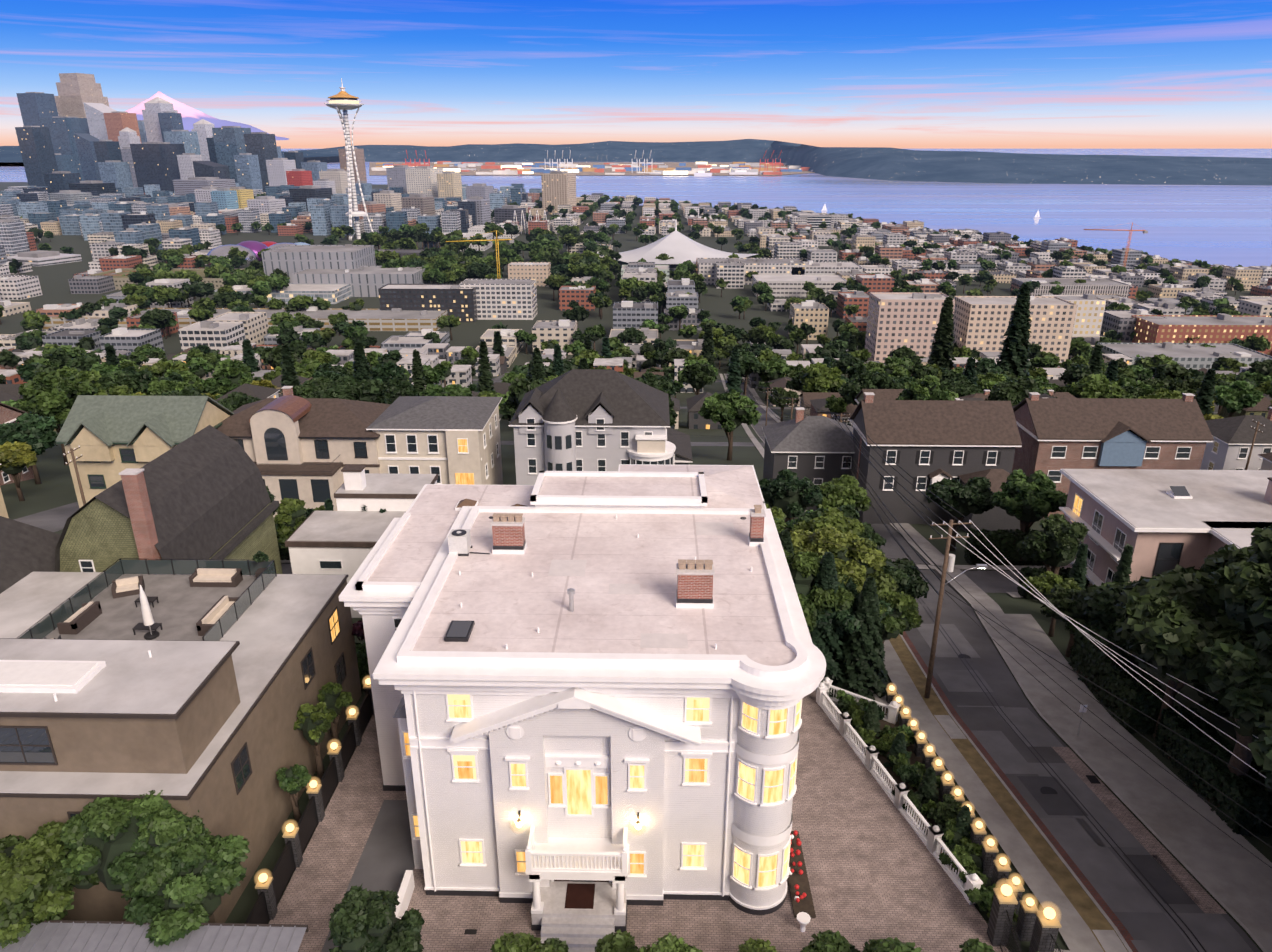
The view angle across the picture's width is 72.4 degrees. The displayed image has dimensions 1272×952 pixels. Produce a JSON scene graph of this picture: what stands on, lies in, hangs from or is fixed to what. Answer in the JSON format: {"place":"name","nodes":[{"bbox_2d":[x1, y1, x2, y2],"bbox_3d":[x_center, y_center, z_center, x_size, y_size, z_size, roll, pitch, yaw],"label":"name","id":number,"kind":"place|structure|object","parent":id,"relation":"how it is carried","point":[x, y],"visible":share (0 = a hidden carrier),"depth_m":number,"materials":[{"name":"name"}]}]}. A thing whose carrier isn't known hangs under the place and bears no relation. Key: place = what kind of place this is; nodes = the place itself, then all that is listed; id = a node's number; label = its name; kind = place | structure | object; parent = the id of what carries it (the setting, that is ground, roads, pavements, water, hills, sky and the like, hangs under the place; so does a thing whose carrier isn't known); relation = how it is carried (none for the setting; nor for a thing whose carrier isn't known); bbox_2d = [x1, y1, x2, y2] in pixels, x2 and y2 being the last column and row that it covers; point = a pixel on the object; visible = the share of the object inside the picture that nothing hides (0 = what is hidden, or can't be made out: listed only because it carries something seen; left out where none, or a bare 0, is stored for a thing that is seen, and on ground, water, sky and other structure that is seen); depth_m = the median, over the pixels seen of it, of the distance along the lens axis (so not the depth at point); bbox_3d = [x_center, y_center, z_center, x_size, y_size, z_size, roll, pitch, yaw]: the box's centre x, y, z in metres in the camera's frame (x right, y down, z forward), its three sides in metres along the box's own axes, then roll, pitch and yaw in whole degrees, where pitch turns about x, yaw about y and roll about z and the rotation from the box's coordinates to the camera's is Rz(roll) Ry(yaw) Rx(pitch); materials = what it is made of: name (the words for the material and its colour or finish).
{"place":"outdoors","nodes":[
{"label":"outdoors","id":0,"kind":"place"},
{"bbox_2d":[0,146,338,161],"bbox_3d":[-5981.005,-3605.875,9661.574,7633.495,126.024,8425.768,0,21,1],"label":"ridge","id":1,"kind":"structure","parent":0,"point":[10,153],"depth_m":7336.80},
{"bbox_2d":[125,91,288,139],"bbox_3d":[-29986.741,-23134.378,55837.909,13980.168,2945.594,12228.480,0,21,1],"label":"snowy mountain","id":2,"kind":"structure","parent":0,"point":[191,116],"depth_m":55580.75,"materials":[{"name":"white snow"}]},
{"bbox_2d":[369,150,814,175],"bbox_3d":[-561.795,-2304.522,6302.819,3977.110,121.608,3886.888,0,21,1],"label":"harbor port","id":3,"kind":"object","parent":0,"point":[767,168],"visible":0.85,"depth_m":5367.57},
{"bbox_2d":[0,149,1271,266],"bbox_3d":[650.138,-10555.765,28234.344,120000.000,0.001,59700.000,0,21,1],"label":"water","id":4,"kind":"structure","parent":0,"point":[1229,225],"depth_m":2399.53,"materials":[{"name":"blue liquid"}]},
{"bbox_2d":[694,170,1039,216],"bbox_3d":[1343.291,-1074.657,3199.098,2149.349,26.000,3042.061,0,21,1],"label":"sailboats","id":5,"kind":"object","parent":4,"relation":"on","point":[736,172],"visible":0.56,"depth_m":4430.18,"materials":[{"name":"white"}]},
{"bbox_2d":[0,182,1271,951],"bbox_3d":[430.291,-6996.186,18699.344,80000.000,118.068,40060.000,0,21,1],"label":"ground","id":6,"kind":"structure","parent":0,"point":[54,488],"depth_m":331.21,"materials":[{"name":"green plant"}]},
{"bbox_2d":[324,78,372,239],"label":"observation tower","id":7,"kind":"structure","parent":6,"relation":"on","point":[343,100],"depth_m":1097.04,"materials":[{"name":"white metal"}]},
{"bbox_2d":[0,73,1271,369],"bbox_3d":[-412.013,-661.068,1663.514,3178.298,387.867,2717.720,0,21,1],"label":"city","id":8,"kind":"object","parent":6,"relation":"on","point":[98,169],"visible":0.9,"depth_m":833.40},
{"bbox_2d":[0,369,1271,951],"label":"neighboring houses","id":9,"kind":"structure","parent":6,"relation":"on","point":[172,639],"depth_m":61.11,"materials":[{"name":"beige paint"}]},
{"bbox_2d":[0,206,1271,951],"bbox_3d":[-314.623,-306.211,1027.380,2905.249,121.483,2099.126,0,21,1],"label":"tree trunks","id":10,"kind":"object","parent":6,"relation":"on","point":[128,838],"visible":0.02,"depth_m":66.86,"materials":[{"name":"plant"}]},
{"bbox_2d":[0,192,1271,951],"bbox_3d":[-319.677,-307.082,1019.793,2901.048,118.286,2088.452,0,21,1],"label":"foliage","id":11,"kind":"object","parent":10,"relation":"on","point":[1158,628],"visible":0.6,"depth_m":81.29,"materials":[{"name":"green plant"}]},
{"bbox_2d":[0,343,1271,531],"bbox_3d":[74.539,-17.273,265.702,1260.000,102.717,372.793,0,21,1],"label":"residential building","id":12,"kind":"structure","parent":6,"relation":"on","point":[1228,447],"depth_m":220.55,"materials":[{"name":"concrete"}]},
{"bbox_2d":[244,374,1271,951],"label":"pavement","id":13,"kind":"structure","parent":6,"relation":"on","point":[866,850],"depth_m":41.35,"materials":[{"name":"concrete"}]},
{"bbox_2d":[339,464,825,951],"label":"mansion","id":14,"kind":"structure","parent":13,"relation":"on","point":[590,690],"depth_m":36.33,"materials":[{"name":"white paint"}]},
{"bbox_2d":[63,377,1271,867],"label":"poles","id":15,"kind":"object","parent":13,"relation":"on","point":[947,565],"visible":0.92,"depth_m":50.34,"materials":[{"name":"wood"}]},
{"bbox_2d":[0,0,1271,148],"label":"sky","id":16,"kind":"structure","parent":0,"point":[901,74],"materials":[{"name":"blue"}]},
{"bbox_2d":[287,139,1271,185],"bbox_3d":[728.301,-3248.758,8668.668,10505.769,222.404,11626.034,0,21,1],"label":"distant hills","id":17,"kind":"structure","parent":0,"point":[885,163],"depth_m":4494.44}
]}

